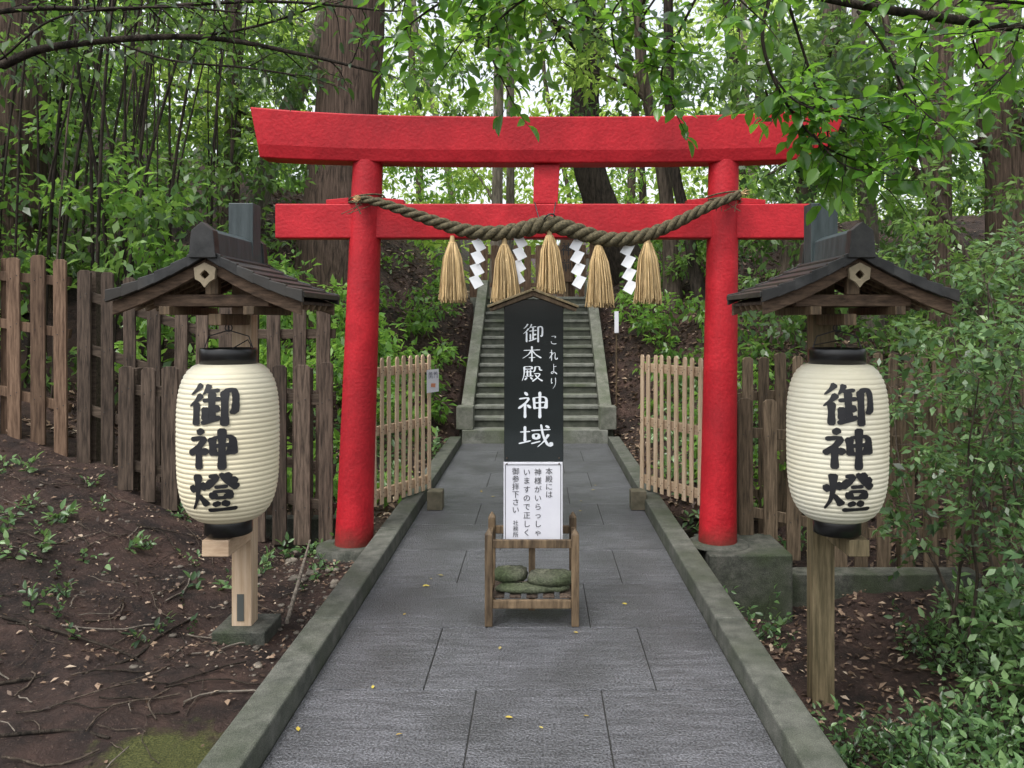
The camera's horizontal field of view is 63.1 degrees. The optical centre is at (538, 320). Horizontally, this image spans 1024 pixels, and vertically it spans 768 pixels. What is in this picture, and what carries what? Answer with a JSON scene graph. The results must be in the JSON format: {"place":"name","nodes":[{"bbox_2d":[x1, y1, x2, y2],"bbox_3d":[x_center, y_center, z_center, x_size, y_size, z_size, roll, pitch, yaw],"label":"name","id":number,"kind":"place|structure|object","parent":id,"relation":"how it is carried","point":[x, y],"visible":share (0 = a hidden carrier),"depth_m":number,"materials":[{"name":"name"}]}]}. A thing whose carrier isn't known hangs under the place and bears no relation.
{"place":"outdoors","nodes":[
{"label":"outdoors","id":0,"kind":"place"},
{"bbox_2d":[0,121,1023,767],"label":"ground","id":1,"kind":"structure","parent":0,"point":[176,739],"depth_m":5.02,"materials":[{"name":"soil"}]},
{"bbox_2d":[0,0,52,312],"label":"cedar tree","id":2,"kind":"object","parent":1,"relation":"on","point":[28,105],"visible":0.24,"depth_m":8.79,"materials":[{"name":"brown plant"}]},
{"bbox_2d":[0,255,72,456],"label":"wooden fence","id":3,"kind":"object","parent":1,"relation":"on","point":[12,327],"visible":0.96,"depth_m":6.64,"materials":[{"name":"brown wood"}]},
{"bbox_2d":[0,0,247,397],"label":"bamboo thicket","id":4,"kind":"object","parent":1,"relation":"on","point":[52,171],"visible":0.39,"depth_m":8.21,"materials":[{"name":"green plant"}]},
{"bbox_2d":[5,467,348,675],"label":"pebbles","id":5,"kind":"object","parent":1,"relation":"on","point":[334,582],"visible":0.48,"depth_m":5.07,"materials":[{"name":"grey stone"}]},
{"bbox_2d":[77,270,336,514],"bbox_3d":[-2.625,0.756,6.634,2.070,2.306,0.173,0,0,3],"label":"wooden fence","id":6,"kind":"object","parent":1,"relation":"on","point":[98,356],"visible":0.4,"depth_m":6.59,"materials":[{"name":"brown wood"}]},
{"bbox_2d":[0,0,435,111],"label":"overhanging tree","id":7,"kind":"object","parent":1,"relation":"on","point":[89,39],"visible":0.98,"depth_m":3.39,"materials":[{"name":"green plant"}]},
{"bbox_2d":[115,0,323,227],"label":"forest tree","id":8,"kind":"object","parent":1,"relation":"on","point":[316,48],"visible":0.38,"depth_m":12.42,"materials":[{"name":"green plant"}]},
{"bbox_2d":[105,203,339,645],"bbox_3d":[-1.537,0.595,4.175,0.918,2.410,0.750,0,0,0],"label":"shrine lantern stand","id":9,"kind":"object","parent":1,"relation":"on","point":[227,434],"visible":1,"depth_m":3.96,"materials":[{"name":"beige paper"}]},
{"bbox_2d":[118,362,336,550],"bbox_3d":[-2.299,1.130,6.208,1.617,1.640,0.172,0,0,2],"label":"wooden fence","id":10,"kind":"object","parent":1,"relation":"on","point":[139,468],"visible":0.56,"depth_m":6.14,"materials":[{"name":"brown wood"}]},
{"bbox_2d":[216,0,378,232],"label":"forest tree","id":11,"kind":"object","parent":1,"relation":"on","point":[235,195],"visible":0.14,"depth_m":12.43,"materials":[{"name":"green plant"}]},
{"bbox_2d":[197,436,460,767],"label":"kerb","id":12,"kind":"structure","parent":1,"relation":"on","point":[250,735],"depth_m":3.81,"materials":[{"name":"stone"}]},
{"bbox_2d":[295,0,424,347],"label":"cedar tree","id":13,"kind":"object","parent":1,"relation":"on","point":[332,182],"visible":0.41,"depth_m":10.62,"materials":[{"name":"brown plant"}]},
{"bbox_2d":[409,2,515,253],"bbox_3d":[-1.954,-3.759,18.572,3.371,7.264,2.067,0,0,16],"label":"forest tree","id":14,"kind":"object","parent":1,"relation":"on","point":[510,187],"visible":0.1,"depth_m":17.44,"materials":[{"name":"green plant"}]},
{"bbox_2d":[440,0,562,296],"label":"forest tree","id":15,"kind":"object","parent":1,"relation":"on","point":[495,178],"visible":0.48,"depth_m":16.93,"materials":[{"name":"green plant"}]},
{"bbox_2d":[0,359,1023,767],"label":"undergrowth","id":16,"kind":"object","parent":1,"relation":"on","point":[990,733],"visible":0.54,"depth_m":4.39,"materials":[{"name":"green plant"}]},
{"bbox_2d":[0,0,1023,514],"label":"forest shrubs","id":17,"kind":"object","parent":1,"relation":"on","point":[130,202],"visible":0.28,"depth_m":9.17,"materials":[{"name":"green plant"}]},
{"bbox_2d":[0,127,1023,767],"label":"fallen leaves","id":18,"kind":"object","parent":1,"relation":"on","point":[774,655],"depth_m":4.91,"materials":[{"name":"plant"}]},
{"bbox_2d":[47,0,1023,294],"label":"background trees","id":19,"kind":"object","parent":1,"relation":"on","point":[629,188],"visible":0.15,"depth_m":18.84,"materials":[{"name":"green plant"}]},
{"bbox_2d":[456,280,615,443],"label":"stone staircase","id":20,"kind":"structure","parent":1,"relation":"on","point":[589,413],"depth_m":11.96,"materials":[{"name":"grey stone"}]},
{"bbox_2d":[560,240,572,296],"bbox_3d":[0.505,-1.070,15.302,0.230,1.360,0.116,0,0,0],"label":"wooden signpost","id":21,"kind":"object","parent":20,"relation":"on","point":[566,253],"visible":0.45,"depth_m":15.25,"materials":[{"name":"brown wood"}]},
{"bbox_2d":[469,244,614,296],"bbox_3d":[0.132,-0.760,15.482,2.836,1.320,0.171,0,0,0],"label":"wooden fence","id":22,"kind":"object","parent":1,"relation":"on","point":[527,284],"visible":0.28,"depth_m":15.40,"materials":[{"name":"brown wood"}]},
{"bbox_2d":[489,0,640,285],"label":"camphor tree","id":23,"kind":"object","parent":1,"relation":"on","point":[594,186],"visible":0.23,"depth_m":14.76,"materials":[{"name":"brown plant"}]},
{"bbox_2d":[519,0,682,310],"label":"forest tree","id":24,"kind":"object","parent":1,"relation":"on","point":[642,91],"visible":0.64,"depth_m":12.89,"materials":[{"name":"green plant"}]},
{"bbox_2d":[614,311,618,405],"bbox_3d":[1.080,0.540,11.591,0.060,1.320,0.042,0,0,0],"label":"white sign","id":25,"kind":"object","parent":1,"relation":"on","point":[616,322],"visible":0.93,"depth_m":11.57,"materials":[{"name":"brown wood"}]},
{"bbox_2d":[266,515,980,607],"bbox_3d":[0.550,1.840,6.168,5.307,0.720,0.222,0,0,2],"label":"concrete footing","id":26,"kind":"object","parent":1,"relation":"on","point":[851,580],"visible":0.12,"depth_m":6.02,"materials":[{"name":"grey concrete"}]},
{"bbox_2d":[251,107,841,561],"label":"torii gate","id":27,"kind":"structure","parent":26,"relation":"on","point":[367,147],"depth_m":5.89,"materials":[{"name":"red paint"}]},
{"bbox_2d":[342,188,749,307],"bbox_3d":[0.045,-0.501,5.903,2.851,0.836,0.456,0,0,0],"label":"sacred rope","id":28,"kind":"object","parent":27,"relation":"attached to","point":[508,278],"visible":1,"depth_m":5.75,"materials":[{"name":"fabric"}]},
{"bbox_2d":[484,0,764,308],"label":"forest tree","id":29,"kind":"object","parent":1,"relation":"on","point":[696,282],"visible":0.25,"depth_m":12.49,"materials":[{"name":"green plant"}]},
{"bbox_2d":[348,0,1023,233],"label":"overhanging tree","id":30,"kind":"object","parent":1,"relation":"on","point":[819,112],"visible":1,"depth_m":3.35,"materials":[{"name":"green plant"}]},
{"bbox_2d":[608,436,847,767],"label":"kerb","id":31,"kind":"structure","parent":1,"relation":"on","point":[798,737],"depth_m":3.82,"materials":[{"name":"stone"}]},
{"bbox_2d":[694,534,792,624],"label":"concrete plinth","id":32,"kind":"structure","parent":1,"relation":"on","point":[758,569],"depth_m":5.72,"materials":[{"name":"grey concrete"}]},
{"bbox_2d":[703,1,912,344],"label":"forest tree","id":33,"kind":"object","parent":1,"relation":"on","point":[805,194],"visible":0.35,"depth_m":9.84,"materials":[{"name":"green plant"}]},
{"bbox_2d":[686,0,969,333],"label":"forest tree","id":34,"kind":"object","parent":1,"relation":"on","point":[868,214],"visible":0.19,"depth_m":10.71,"materials":[{"name":"green plant"}]},
{"bbox_2d":[727,203,959,704],"bbox_3d":[1.477,0.795,4.175,0.918,2.810,0.750,0,0,0],"label":"shrine lantern stand","id":35,"kind":"object","parent":1,"relation":"on","point":[837,435],"visible":1,"depth_m":3.96,"materials":[{"name":"beige paper"}]},
{"bbox_2d":[699,348,1023,533],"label":"wooden fence","id":36,"kind":"object","parent":1,"relation":"on","point":[779,394],"visible":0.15,"depth_m":7.40,"materials":[{"name":"brown wood"}]},
{"bbox_2d":[737,398,1023,575],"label":"wooden fence","id":37,"kind":"object","parent":1,"relation":"on","point":[769,433],"visible":0.42,"depth_m":6.33,"materials":[{"name":"brown wood"}]},
{"bbox_2d":[789,0,971,344],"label":"forest tree","id":38,"kind":"object","parent":1,"relation":"on","point":[942,249],"visible":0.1,"depth_m":10.19,"materials":[{"name":"green plant"}]},
{"bbox_2d":[793,0,994,357],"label":"forest tree","id":39,"kind":"object","parent":1,"relation":"on","point":[867,65],"visible":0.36,"depth_m":9.38,"materials":[{"name":"green plant"}]},
{"bbox_2d":[866,321,1023,593],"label":"leafy shrub","id":40,"kind":"object","parent":1,"relation":"on","point":[934,476],"visible":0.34,"depth_m":6.01,"materials":[{"name":"green plant"}]},
{"bbox_2d":[871,325,1023,658],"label":"leafy shrub","id":41,"kind":"object","parent":1,"relation":"on","point":[937,458],"visible":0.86,"depth_m":4.80,"materials":[{"name":"green plant"}]},
{"bbox_2d":[871,0,1023,336],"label":"forest tree","id":42,"kind":"object","parent":1,"relation":"on","point":[1013,165],"visible":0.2,"depth_m":10.30,"materials":[{"name":"brown plant"}]},
{"bbox_2d":[884,197,1023,575],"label":"leafy shrub","id":43,"kind":"object","parent":1,"relation":"on","point":[1007,244],"visible":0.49,"depth_m":6.03,"materials":[{"name":"green plant"}]},
{"bbox_2d":[890,257,1023,619],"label":"leafy shrub","id":44,"kind":"object","parent":1,"relation":"on","point":[1007,307],"visible":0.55,"depth_m":5.22,"materials":[{"name":"green plant"}]},
{"bbox_2d":[923,314,1023,583],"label":"leafy shrub","id":45,"kind":"object","parent":1,"relation":"on","point":[990,464],"visible":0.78,"depth_m":4.73,"materials":[{"name":"green plant"}]},
{"bbox_2d":[929,559,1023,744],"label":"leafy shrub","id":46,"kind":"object","parent":1,"relation":"on","point":[1017,680],"visible":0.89,"depth_m":4.06,"materials":[{"name":"green plant"}]},
{"bbox_2d":[940,498,1023,674],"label":"leafy shrub","id":47,"kind":"object","parent":1,"relation":"on","point":[1014,555],"visible":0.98,"depth_m":4.04,"materials":[{"name":"green plant"}]},
{"bbox_2d":[261,444,785,767],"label":"stone path","id":48,"kind":"structure","parent":0,"point":[645,676],"depth_m":3.88,"materials":[{"name":"grey stone"}]},
{"bbox_2d":[374,354,443,509],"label":"picket gate","id":49,"kind":"structure","parent":48,"relation":"on","point":[435,498],"depth_m":7.00,"materials":[{"name":"brown wood"}]},
{"bbox_2d":[296,489,626,734],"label":"fallen leaves","id":50,"kind":"object","parent":48,"relation":"on","point":[298,728],"visible":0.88,"depth_m":3.61,"materials":[{"name":"yellow plant"}]},
{"bbox_2d":[485,287,578,626],"bbox_3d":[-0.036,0.714,4.510,0.492,1.769,0.340,0,0,0],"label":"shrine notice sign","id":51,"kind":"object","parent":48,"relation":"on","point":[533,424],"visible":1,"depth_m":4.44,"materials":[{"name":"brown wood"}]},
{"bbox_2d":[629,355,702,509],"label":"picket gate","id":52,"kind":"structure","parent":48,"relation":"on","point":[637,497],"depth_m":7.01,"materials":[{"name":"brown wood"}]},
{"bbox_2d":[47,0,1023,250],"label":"sky","id":53,"kind":"structure","parent":0,"point":[658,4],"materials":[{"name":"white"}]}
]}

